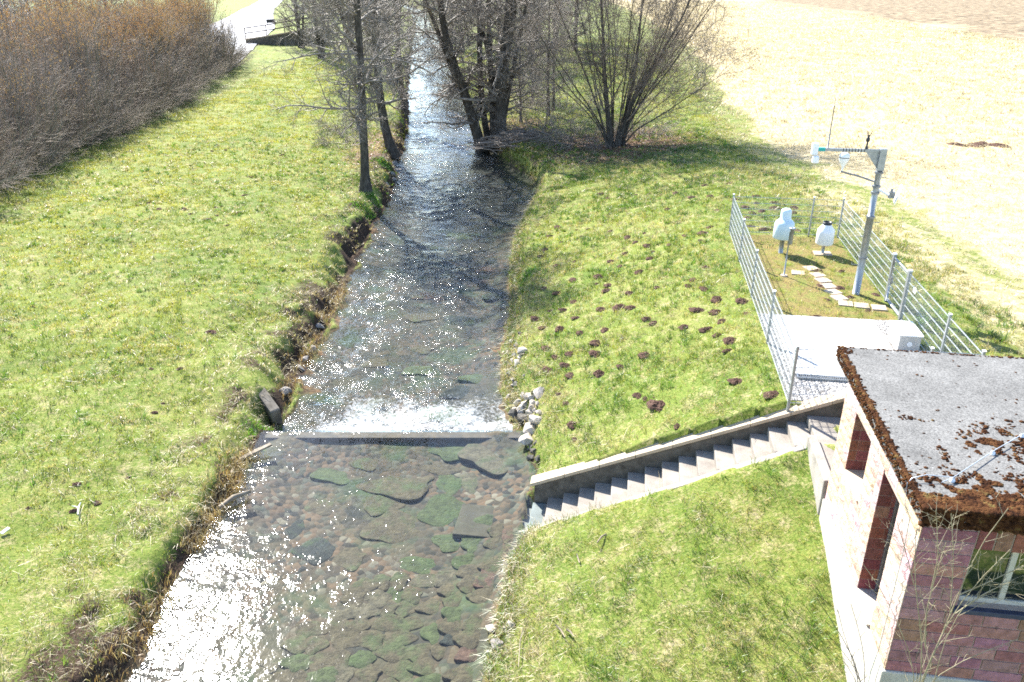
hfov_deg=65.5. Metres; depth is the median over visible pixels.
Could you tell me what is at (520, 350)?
bank rock
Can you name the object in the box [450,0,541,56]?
distant alder
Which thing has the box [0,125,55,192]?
hazel shrub
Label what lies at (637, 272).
molehill
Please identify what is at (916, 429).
gauging house
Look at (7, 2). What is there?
distant alder
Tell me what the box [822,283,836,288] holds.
stepping slab
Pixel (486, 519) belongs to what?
bed stone
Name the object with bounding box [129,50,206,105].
hazel shrub
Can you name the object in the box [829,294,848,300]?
stepping slab
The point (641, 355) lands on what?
molehill
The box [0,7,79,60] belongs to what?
hazel shrub
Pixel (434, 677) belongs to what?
bed stone
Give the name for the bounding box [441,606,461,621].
bed stone
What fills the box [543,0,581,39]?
distant alder
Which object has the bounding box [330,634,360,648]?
bed stone
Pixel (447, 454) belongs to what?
bed stone
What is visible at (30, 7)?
distant alder
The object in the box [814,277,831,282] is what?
stepping slab
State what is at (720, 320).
molehill
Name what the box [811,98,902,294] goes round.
weather mast
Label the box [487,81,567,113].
brush thicket
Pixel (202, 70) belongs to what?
hazel shrub
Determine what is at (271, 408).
concrete block
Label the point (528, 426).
bank rock
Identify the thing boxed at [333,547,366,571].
bed stone
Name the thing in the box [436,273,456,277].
bed stone
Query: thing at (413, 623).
bed stone
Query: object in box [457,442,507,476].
bed stone
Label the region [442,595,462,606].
bed stone
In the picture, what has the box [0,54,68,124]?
hazel shrub
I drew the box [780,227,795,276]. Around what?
sensor post
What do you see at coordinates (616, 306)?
molehill
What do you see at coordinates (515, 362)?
bank rock
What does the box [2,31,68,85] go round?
hazel shrub
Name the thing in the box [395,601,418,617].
bed stone
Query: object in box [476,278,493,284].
bed stone
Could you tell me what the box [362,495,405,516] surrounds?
bed stone
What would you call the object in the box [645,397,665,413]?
molehill
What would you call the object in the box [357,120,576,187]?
bank moss
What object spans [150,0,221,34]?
hazel shrub
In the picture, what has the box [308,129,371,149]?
brush thicket
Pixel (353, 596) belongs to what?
bed stone
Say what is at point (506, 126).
brush thicket
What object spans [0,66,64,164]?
hazel shrub
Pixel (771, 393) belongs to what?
molehill
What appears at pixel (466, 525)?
foot slab
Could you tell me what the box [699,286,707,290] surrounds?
molehill
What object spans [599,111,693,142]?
brush thicket
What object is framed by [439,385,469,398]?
bed stone
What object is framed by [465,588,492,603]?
bed stone
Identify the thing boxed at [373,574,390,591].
bed stone
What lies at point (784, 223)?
rain gauge
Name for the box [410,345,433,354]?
bed stone
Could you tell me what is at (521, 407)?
bank rock
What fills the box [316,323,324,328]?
bank rock
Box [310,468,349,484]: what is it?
bed stone
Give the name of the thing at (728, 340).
molehill
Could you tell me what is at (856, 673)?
sapling
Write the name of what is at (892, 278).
gate
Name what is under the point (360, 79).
alder tree
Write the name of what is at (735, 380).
molehill
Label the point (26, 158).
hazel shrub
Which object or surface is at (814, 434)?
stairs
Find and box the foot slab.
[452,504,493,538]
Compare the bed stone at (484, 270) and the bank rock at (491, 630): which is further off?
the bed stone at (484, 270)
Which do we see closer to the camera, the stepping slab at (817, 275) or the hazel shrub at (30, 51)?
the stepping slab at (817, 275)
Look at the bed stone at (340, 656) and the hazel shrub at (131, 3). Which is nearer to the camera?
the bed stone at (340, 656)
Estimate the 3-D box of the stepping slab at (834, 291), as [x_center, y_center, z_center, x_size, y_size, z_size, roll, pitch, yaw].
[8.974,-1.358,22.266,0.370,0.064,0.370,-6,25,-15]
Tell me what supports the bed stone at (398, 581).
on the ground at (256, 592)
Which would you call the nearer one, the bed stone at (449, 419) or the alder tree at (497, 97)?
the bed stone at (449, 419)
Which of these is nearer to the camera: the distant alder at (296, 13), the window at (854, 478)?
the window at (854, 478)
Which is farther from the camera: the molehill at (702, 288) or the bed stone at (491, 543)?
the molehill at (702, 288)
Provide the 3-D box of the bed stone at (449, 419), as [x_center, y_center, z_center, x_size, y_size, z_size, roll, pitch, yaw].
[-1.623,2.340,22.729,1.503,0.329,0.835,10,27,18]
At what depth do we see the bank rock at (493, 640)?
14.06 m
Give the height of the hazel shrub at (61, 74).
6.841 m
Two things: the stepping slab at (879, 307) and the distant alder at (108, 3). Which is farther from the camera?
the distant alder at (108, 3)
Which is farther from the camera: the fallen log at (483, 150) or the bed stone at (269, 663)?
the fallen log at (483, 150)
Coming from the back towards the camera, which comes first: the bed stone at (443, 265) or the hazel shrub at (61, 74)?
the hazel shrub at (61, 74)
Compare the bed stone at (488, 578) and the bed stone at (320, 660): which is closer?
the bed stone at (320, 660)
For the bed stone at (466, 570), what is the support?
on the ground at (256, 592)
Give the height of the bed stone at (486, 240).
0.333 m
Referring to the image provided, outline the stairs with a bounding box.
[522,415,840,534]
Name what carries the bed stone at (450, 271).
on the ground at (256, 592)
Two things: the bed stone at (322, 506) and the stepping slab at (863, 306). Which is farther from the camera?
the stepping slab at (863, 306)
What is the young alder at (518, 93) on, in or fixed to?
on the ground at (256, 592)
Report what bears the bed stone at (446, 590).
on the ground at (256, 592)
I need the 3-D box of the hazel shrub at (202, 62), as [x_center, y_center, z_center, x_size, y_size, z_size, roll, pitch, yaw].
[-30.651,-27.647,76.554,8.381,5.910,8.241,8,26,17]
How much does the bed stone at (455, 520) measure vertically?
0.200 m
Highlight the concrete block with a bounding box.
[259,388,282,424]
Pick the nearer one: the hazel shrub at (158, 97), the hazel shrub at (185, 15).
the hazel shrub at (158, 97)
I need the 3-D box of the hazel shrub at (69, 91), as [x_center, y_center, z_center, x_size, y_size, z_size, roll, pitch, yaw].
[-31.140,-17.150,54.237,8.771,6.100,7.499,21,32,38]
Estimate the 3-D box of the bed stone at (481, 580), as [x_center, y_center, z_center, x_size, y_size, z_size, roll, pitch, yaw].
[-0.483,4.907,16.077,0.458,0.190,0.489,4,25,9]
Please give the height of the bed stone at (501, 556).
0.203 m
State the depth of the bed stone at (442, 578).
16.37 m
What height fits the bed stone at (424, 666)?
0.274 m
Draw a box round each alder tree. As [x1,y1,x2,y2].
[254,0,444,191]
[275,0,453,158]
[335,0,440,84]
[342,0,437,120]
[379,0,575,156]
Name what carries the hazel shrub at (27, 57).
on the ground at (256, 592)
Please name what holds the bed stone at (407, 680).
on the ground at (256, 592)
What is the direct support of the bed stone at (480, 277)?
on the ground at (256, 592)
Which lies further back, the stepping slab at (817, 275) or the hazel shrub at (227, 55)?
the hazel shrub at (227, 55)
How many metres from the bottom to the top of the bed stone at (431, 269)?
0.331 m
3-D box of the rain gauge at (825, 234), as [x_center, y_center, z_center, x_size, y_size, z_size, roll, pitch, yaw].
[9.890,-3.234,25.183,0.540,1.100,0.529,4,25,8]
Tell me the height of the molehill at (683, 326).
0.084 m
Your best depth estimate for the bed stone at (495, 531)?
17.54 m
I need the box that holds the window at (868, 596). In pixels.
[854,497,899,626]
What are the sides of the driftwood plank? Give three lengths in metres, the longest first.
0.840 x 0.120 x 0.050 m
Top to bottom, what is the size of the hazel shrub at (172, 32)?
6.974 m
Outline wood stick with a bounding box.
[518,621,524,666]
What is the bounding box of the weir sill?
[265,432,520,441]
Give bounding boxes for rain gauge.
[773,208,794,253]
[813,221,834,255]
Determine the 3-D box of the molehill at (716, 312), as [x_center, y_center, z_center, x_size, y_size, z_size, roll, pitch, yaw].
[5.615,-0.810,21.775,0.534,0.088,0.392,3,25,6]
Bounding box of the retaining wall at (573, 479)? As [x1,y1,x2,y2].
[530,389,846,503]
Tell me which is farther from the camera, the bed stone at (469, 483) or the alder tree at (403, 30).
the alder tree at (403, 30)
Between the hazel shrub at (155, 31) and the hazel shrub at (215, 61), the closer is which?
the hazel shrub at (155, 31)
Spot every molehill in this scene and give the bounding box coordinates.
[204,329,215,334]
[530,316,539,320]
[541,366,551,373]
[559,362,569,369]
[561,420,576,428]
[564,351,572,356]
[564,372,573,378]
[589,340,599,345]
[589,350,600,357]
[593,274,602,278]
[593,369,603,377]
[596,307,605,311]
[600,327,608,332]
[601,288,610,292]
[610,304,624,310]
[624,305,635,309]
[634,269,643,274]
[637,351,650,358]
[641,316,650,321]
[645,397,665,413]
[674,423,679,429]
[677,324,688,329]
[688,307,705,312]
[698,327,710,332]
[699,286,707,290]
[707,296,721,303]
[708,309,720,314]
[717,319,724,324]
[720,348,732,353]
[722,337,735,344]
[727,376,741,383]
[735,296,748,304]
[756,227,770,230]
[761,390,778,398]
[835,286,844,289]
[946,142,967,146]
[961,141,986,147]
[986,143,1009,147]
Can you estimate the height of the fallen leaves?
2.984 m
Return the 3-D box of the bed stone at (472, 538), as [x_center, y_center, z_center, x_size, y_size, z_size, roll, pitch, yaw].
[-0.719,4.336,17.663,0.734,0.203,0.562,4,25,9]
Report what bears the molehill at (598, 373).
on the ground at (256, 592)
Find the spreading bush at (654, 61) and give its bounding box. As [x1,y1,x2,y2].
[447,0,779,147]
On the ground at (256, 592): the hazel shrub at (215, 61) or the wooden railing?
the hazel shrub at (215, 61)
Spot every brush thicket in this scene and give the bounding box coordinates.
[303,106,379,137]
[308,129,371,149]
[337,104,396,121]
[371,73,417,95]
[485,95,593,144]
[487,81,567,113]
[507,78,621,116]
[527,109,633,152]
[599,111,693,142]
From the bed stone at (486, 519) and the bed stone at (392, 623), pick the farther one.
the bed stone at (486, 519)
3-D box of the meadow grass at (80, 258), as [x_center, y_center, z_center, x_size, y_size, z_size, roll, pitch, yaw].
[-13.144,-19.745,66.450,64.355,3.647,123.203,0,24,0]
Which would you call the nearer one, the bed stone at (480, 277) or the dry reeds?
the dry reeds
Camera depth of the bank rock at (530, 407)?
21.41 m
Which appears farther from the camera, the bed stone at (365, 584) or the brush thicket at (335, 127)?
the brush thicket at (335, 127)
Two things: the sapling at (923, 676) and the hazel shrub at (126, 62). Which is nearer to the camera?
the sapling at (923, 676)
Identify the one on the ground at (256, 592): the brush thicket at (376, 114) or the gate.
the brush thicket at (376, 114)
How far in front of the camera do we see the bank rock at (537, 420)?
20.54 m
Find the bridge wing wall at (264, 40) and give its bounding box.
[245,28,329,45]
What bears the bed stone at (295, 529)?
on the ground at (256, 592)
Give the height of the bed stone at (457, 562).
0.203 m
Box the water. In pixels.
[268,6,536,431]
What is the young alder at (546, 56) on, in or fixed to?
on the ground at (256, 592)
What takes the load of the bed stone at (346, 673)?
on the ground at (256, 592)
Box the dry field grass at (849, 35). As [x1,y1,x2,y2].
[606,1,1023,330]
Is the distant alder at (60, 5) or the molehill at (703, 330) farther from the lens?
the distant alder at (60, 5)
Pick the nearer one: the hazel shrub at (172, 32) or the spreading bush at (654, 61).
the spreading bush at (654, 61)
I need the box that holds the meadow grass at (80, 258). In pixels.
[0,38,1023,681]
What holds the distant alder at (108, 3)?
on the ground at (256, 592)
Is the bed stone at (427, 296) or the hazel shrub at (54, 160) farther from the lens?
the hazel shrub at (54, 160)
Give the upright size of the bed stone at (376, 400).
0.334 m
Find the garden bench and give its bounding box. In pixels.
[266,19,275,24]
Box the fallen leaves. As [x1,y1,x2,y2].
[3,52,783,281]
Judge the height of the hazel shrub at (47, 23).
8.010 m
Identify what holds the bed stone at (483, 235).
on the ground at (256, 592)
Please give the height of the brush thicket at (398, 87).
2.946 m
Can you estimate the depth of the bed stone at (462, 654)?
14.29 m
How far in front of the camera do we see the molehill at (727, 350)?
19.36 m
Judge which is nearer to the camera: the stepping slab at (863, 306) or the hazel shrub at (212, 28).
the stepping slab at (863, 306)
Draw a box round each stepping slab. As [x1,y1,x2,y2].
[791,270,804,275]
[802,265,817,270]
[809,272,826,277]
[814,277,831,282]
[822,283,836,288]
[823,289,842,294]
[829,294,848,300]
[838,300,853,306]
[854,302,869,308]
[871,304,887,310]
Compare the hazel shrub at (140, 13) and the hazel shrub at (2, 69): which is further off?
the hazel shrub at (140, 13)
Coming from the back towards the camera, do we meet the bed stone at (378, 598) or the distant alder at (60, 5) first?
the distant alder at (60, 5)
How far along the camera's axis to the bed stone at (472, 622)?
14.97 m
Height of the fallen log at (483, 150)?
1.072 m
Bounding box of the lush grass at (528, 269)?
[239,156,546,438]
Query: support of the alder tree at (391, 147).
on the ground at (256, 592)
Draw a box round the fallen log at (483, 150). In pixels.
[481,147,495,152]
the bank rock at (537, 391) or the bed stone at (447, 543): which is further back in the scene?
the bank rock at (537, 391)
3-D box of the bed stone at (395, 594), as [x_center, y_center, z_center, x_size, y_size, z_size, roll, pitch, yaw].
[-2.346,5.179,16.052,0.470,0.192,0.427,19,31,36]
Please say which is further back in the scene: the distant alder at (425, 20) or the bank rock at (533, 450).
the distant alder at (425, 20)
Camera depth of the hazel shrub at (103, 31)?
60.17 m
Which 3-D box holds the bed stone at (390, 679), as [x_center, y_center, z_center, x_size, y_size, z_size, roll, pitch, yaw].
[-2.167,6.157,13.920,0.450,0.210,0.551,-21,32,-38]
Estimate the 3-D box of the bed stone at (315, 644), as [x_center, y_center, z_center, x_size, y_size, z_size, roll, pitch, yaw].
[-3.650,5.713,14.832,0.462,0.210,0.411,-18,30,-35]
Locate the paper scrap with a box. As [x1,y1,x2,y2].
[0,527,9,533]
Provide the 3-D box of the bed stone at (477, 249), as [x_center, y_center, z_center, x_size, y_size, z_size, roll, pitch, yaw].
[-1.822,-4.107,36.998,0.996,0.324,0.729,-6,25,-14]
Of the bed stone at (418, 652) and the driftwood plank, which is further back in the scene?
the driftwood plank
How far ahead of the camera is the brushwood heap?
53.56 m
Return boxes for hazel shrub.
[0,0,67,88]
[0,0,147,105]
[0,4,159,120]
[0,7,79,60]
[0,11,112,153]
[0,32,72,98]
[0,38,128,140]
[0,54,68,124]
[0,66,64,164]
[0,66,110,160]
[0,91,25,152]
[0,92,101,174]
[0,99,68,185]
[0,111,76,149]
[0,116,42,194]
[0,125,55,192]
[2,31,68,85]
[9,0,141,34]
[10,1,89,64]
[14,44,118,125]
[16,5,82,44]
[16,64,134,149]
[21,0,168,102]
[38,0,139,29]
[41,54,148,139]
[50,0,139,41]
[51,8,155,71]
[63,63,176,135]
[64,0,149,83]
[82,23,171,90]
[82,59,169,126]
[89,30,168,104]
[94,0,209,82]
[95,1,225,91]
[103,0,156,18]
[104,28,205,107]
[107,56,189,118]
[110,0,186,29]
[116,3,161,47]
[117,12,203,66]
[120,9,208,67]
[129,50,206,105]
[131,1,215,54]
[145,0,259,58]
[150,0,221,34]
[153,50,217,91]
[153,50,223,98]
[156,0,244,38]
[158,10,198,60]
[159,41,223,84]
[160,3,210,43]
[164,9,239,80]
[165,26,235,83]
[178,37,241,75]
[197,21,255,72]
[202,13,251,63]
[203,24,256,66]
[212,13,257,62]
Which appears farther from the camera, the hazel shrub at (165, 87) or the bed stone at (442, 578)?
the hazel shrub at (165, 87)
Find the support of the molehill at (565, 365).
on the ground at (256, 592)
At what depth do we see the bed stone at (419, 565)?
16.84 m
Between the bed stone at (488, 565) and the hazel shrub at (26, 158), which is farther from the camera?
the hazel shrub at (26, 158)
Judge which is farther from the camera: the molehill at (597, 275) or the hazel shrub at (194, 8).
the hazel shrub at (194, 8)
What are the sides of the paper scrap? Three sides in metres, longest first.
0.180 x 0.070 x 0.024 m
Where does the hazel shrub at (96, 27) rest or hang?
on the ground at (256, 592)
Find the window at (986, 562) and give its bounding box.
[951,549,1023,619]
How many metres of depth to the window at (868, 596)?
11.63 m
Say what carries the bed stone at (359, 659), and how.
on the ground at (256, 592)
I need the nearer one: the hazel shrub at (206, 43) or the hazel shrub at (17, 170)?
the hazel shrub at (17, 170)
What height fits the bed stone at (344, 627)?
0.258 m
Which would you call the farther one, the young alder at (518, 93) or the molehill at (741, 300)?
the young alder at (518, 93)
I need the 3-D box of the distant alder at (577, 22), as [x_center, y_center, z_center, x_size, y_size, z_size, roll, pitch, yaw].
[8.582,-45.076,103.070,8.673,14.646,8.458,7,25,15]
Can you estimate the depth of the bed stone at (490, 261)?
35.03 m
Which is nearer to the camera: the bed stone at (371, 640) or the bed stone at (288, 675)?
the bed stone at (288, 675)
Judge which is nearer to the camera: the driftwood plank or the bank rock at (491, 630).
the bank rock at (491, 630)
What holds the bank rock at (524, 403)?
on the ground at (256, 592)
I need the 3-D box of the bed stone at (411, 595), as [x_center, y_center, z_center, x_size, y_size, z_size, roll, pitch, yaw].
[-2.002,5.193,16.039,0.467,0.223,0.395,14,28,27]
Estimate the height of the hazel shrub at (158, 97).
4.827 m
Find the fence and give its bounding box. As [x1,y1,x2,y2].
[729,194,986,411]
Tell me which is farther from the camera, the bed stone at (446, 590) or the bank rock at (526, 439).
the bank rock at (526, 439)
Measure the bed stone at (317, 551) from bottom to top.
0.206 m
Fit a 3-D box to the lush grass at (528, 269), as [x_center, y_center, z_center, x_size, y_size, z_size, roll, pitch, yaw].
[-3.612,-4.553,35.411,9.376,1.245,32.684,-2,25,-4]
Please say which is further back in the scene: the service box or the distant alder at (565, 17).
the distant alder at (565, 17)
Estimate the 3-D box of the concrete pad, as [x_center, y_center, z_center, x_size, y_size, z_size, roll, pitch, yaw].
[7.731,0.132,18.977,2.490,0.100,3.430,4,25,8]
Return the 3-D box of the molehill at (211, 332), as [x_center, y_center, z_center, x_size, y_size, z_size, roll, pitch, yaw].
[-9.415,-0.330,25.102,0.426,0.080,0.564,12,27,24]
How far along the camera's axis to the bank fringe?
22.92 m
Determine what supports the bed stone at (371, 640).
on the ground at (256, 592)
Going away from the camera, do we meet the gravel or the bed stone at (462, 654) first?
the bed stone at (462, 654)
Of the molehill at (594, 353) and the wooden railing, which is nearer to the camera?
the molehill at (594, 353)
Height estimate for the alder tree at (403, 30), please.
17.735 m
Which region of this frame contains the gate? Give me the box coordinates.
[885,257,907,315]
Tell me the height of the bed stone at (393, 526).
0.224 m
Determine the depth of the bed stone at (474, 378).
24.72 m
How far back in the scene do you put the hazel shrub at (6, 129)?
44.27 m
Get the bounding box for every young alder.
[484,0,559,122]
[501,3,563,100]
[518,0,586,115]
[521,0,586,110]
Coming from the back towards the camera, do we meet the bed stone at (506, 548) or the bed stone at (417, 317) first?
the bed stone at (417, 317)
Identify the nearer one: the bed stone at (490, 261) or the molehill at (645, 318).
the molehill at (645, 318)
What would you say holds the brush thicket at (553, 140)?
on the ground at (256, 592)
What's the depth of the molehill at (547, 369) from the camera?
22.46 m
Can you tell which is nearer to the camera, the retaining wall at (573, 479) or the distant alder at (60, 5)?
the retaining wall at (573, 479)
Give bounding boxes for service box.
[888,320,923,350]
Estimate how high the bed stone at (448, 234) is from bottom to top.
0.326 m
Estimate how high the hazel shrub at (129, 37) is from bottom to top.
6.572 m
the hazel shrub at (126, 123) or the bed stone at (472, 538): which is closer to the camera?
the bed stone at (472, 538)
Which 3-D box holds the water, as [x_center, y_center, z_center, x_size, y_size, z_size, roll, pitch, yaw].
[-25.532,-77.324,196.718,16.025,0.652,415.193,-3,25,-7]
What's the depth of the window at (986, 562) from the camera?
9.93 m
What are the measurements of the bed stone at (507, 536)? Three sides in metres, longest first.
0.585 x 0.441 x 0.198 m
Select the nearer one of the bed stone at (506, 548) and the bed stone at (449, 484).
the bed stone at (506, 548)
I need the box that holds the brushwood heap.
[451,128,558,153]
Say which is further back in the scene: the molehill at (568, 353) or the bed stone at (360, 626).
the molehill at (568, 353)
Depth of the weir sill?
20.95 m
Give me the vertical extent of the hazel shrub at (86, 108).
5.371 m
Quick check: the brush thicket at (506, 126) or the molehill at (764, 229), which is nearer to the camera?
the molehill at (764, 229)
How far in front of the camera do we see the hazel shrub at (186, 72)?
71.25 m
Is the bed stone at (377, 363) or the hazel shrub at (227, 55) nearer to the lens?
the bed stone at (377, 363)
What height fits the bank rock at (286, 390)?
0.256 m
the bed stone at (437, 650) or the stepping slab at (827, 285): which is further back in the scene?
the stepping slab at (827, 285)
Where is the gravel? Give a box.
[759,313,920,400]
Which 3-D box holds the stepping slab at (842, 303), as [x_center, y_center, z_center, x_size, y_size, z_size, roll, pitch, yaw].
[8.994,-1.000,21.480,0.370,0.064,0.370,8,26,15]
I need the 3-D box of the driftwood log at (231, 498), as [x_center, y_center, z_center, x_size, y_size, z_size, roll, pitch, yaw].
[-6.328,3.561,18.121,0.149,0.129,0.811,19,31,36]
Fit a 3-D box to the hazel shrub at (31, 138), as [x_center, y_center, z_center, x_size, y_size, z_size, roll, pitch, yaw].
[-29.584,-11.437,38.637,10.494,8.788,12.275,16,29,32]
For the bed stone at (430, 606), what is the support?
on the ground at (256, 592)
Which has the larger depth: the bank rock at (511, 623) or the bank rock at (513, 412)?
the bank rock at (513, 412)
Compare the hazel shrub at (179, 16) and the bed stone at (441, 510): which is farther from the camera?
the hazel shrub at (179, 16)
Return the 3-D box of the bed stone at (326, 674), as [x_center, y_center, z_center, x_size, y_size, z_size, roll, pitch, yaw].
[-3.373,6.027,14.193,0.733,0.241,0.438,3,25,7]
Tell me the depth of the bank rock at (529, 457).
19.77 m
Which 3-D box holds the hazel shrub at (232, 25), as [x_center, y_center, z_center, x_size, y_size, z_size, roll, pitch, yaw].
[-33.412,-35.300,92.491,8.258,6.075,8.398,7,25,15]
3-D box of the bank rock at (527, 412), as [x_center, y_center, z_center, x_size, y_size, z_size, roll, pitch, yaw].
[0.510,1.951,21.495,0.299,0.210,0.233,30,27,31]
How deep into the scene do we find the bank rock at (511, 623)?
14.38 m
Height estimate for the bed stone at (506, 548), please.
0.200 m
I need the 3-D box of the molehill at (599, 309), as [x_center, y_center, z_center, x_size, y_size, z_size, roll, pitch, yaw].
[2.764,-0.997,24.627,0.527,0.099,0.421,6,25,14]
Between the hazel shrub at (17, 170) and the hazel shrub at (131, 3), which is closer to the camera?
the hazel shrub at (17, 170)
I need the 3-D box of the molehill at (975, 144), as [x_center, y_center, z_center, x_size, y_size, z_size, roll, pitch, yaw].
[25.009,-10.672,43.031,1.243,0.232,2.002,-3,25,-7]
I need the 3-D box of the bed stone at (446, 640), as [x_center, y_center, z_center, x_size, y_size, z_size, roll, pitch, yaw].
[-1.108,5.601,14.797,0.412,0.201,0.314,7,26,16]
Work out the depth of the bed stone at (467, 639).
14.63 m
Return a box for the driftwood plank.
[240,443,271,459]
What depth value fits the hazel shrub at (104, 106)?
52.12 m
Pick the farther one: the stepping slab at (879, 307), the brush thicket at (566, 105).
the brush thicket at (566, 105)
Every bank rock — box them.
[279,386,288,396]
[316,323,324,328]
[485,624,496,633]
[490,638,503,649]
[504,401,517,419]
[506,620,514,628]
[512,359,519,368]
[516,404,525,413]
[517,347,527,354]
[517,413,528,421]
[519,433,532,445]
[521,400,527,406]
[523,392,530,399]
[523,422,534,434]
[525,409,532,415]
[526,455,534,459]
[528,404,534,410]
[528,415,541,424]
[530,448,535,454]
[533,387,543,398]
[534,455,539,462]
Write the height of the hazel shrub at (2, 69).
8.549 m
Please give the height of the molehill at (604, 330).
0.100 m
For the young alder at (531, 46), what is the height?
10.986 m
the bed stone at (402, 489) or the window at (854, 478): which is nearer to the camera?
the window at (854, 478)
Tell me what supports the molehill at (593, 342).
on the ground at (256, 592)
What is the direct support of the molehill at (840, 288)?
on the ground at (256, 592)
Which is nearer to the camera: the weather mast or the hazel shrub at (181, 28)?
the weather mast
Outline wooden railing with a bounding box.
[244,17,328,38]
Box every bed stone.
[258,652,282,673]
[272,669,309,681]
[278,654,313,671]
[280,634,308,654]
[284,519,304,539]
[291,537,335,565]
[295,621,327,637]
[304,498,334,515]
[305,635,329,655]
[306,666,338,681]
[309,652,334,671]
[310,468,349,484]
[323,619,358,636]
[330,604,358,620]
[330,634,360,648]
[331,649,350,666]
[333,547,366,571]
[335,663,353,681]
[339,588,366,606]
[342,414,385,427]
[348,458,378,471]
[348,577,380,591]
[348,650,376,668]
[350,618,370,632]
[354,664,381,681]
[355,475,433,502]
[355,603,380,619]
[358,630,385,650]
[359,509,420,543]
[361,359,388,367]
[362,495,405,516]
[364,589,391,607]
[366,395,397,405]
[370,614,407,631]
[372,641,408,662]
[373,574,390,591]
[379,677,396,681]
[380,599,398,618]
[382,410,429,425]
[382,660,413,681]
[383,631,418,648]
[386,587,403,603]
[389,572,410,591]
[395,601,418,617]
[399,556,435,573]
[399,616,423,631]
[400,678,414,681]
[401,366,433,374]
[401,588,422,604]
[403,313,440,322]
[406,643,430,661]
[406,657,435,675]
[408,243,428,248]
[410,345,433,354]
[410,574,434,587]
[411,292,447,299]
[413,673,440,681]
[414,598,440,614]
[417,406,457,420]
[417,493,465,526]
[418,276,435,280]
[419,462,461,474]
[420,268,440,272]
[420,622,438,644]
[425,259,441,262]
[427,446,463,462]
[429,412,468,427]
[429,641,445,660]
[431,533,459,552]
[433,263,455,267]
[434,570,455,587]
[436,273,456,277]
[436,475,461,494]
[436,582,455,597]
[437,617,461,636]
[439,295,451,299]
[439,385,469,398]
[439,634,454,645]
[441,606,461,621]
[442,269,460,273]
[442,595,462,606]
[442,664,473,681]
[443,315,476,325]
[444,233,465,236]
[445,256,471,260]
[451,235,471,239]
[451,553,474,569]
[452,630,479,648]
[453,517,457,527]
[454,647,476,662]
[456,564,479,577]
[456,576,475,593]
[457,374,482,383]
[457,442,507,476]
[459,472,477,493]
[460,539,478,553]
[461,248,483,252]
[461,249,474,251]
[461,537,482,540]
[462,614,482,632]
[465,232,479,235]
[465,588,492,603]
[473,514,493,525]
[473,569,496,588]
[474,267,492,272]
[475,233,493,237]
[476,274,489,279]
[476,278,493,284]
[477,558,499,571]
[478,573,493,589]
[481,238,495,242]
[482,292,503,301]
[483,537,499,549]
[485,259,497,264]
[487,523,503,539]
[494,552,506,567]
[500,543,511,553]
[501,528,512,543]
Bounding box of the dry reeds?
[78,278,352,681]
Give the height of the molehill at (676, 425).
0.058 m
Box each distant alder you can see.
[0,0,28,52]
[0,0,41,52]
[8,0,55,36]
[30,0,85,21]
[76,0,131,21]
[267,0,321,47]
[286,0,363,58]
[415,0,437,23]
[422,0,482,76]
[432,0,485,52]
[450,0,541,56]
[517,0,573,52]
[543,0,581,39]
[555,0,612,50]
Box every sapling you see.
[815,585,874,681]
[863,491,1023,681]
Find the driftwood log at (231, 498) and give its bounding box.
[218,490,250,508]
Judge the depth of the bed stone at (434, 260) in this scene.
35.55 m
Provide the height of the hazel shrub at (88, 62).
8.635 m
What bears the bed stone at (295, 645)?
on the ground at (256, 592)
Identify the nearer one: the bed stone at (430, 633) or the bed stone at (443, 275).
the bed stone at (430, 633)
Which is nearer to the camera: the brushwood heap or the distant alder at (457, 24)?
the brushwood heap
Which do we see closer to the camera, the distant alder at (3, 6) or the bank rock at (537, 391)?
the bank rock at (537, 391)
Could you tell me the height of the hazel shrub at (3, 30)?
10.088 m
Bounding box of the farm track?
[211,0,280,69]
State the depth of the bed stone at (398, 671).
14.27 m
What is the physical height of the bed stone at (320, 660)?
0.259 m
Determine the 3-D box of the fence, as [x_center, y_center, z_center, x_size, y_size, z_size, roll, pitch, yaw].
[8.366,-1.577,21.471,3.647,1.662,12.432,4,25,8]
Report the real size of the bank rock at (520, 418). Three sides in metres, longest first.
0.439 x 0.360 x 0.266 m
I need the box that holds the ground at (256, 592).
[0,0,1023,681]
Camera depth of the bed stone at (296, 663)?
14.39 m
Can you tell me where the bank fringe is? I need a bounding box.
[467,169,547,681]
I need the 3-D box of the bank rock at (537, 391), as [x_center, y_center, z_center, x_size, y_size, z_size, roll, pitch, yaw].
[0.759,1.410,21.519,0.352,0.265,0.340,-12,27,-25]
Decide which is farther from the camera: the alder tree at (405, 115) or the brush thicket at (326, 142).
the alder tree at (405, 115)
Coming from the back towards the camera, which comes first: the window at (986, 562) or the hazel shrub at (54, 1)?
the hazel shrub at (54, 1)
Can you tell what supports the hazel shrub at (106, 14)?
on the ground at (256, 592)
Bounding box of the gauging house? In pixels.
[819,345,1023,681]
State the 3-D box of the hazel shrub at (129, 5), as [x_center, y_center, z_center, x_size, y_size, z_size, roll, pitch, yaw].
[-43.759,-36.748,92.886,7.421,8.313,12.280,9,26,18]
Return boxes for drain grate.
[797,374,847,381]
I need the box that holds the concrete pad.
[773,315,892,376]
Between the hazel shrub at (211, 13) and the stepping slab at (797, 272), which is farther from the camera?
the hazel shrub at (211, 13)
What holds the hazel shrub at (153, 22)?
on the ground at (256, 592)
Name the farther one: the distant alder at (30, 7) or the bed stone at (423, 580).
the distant alder at (30, 7)

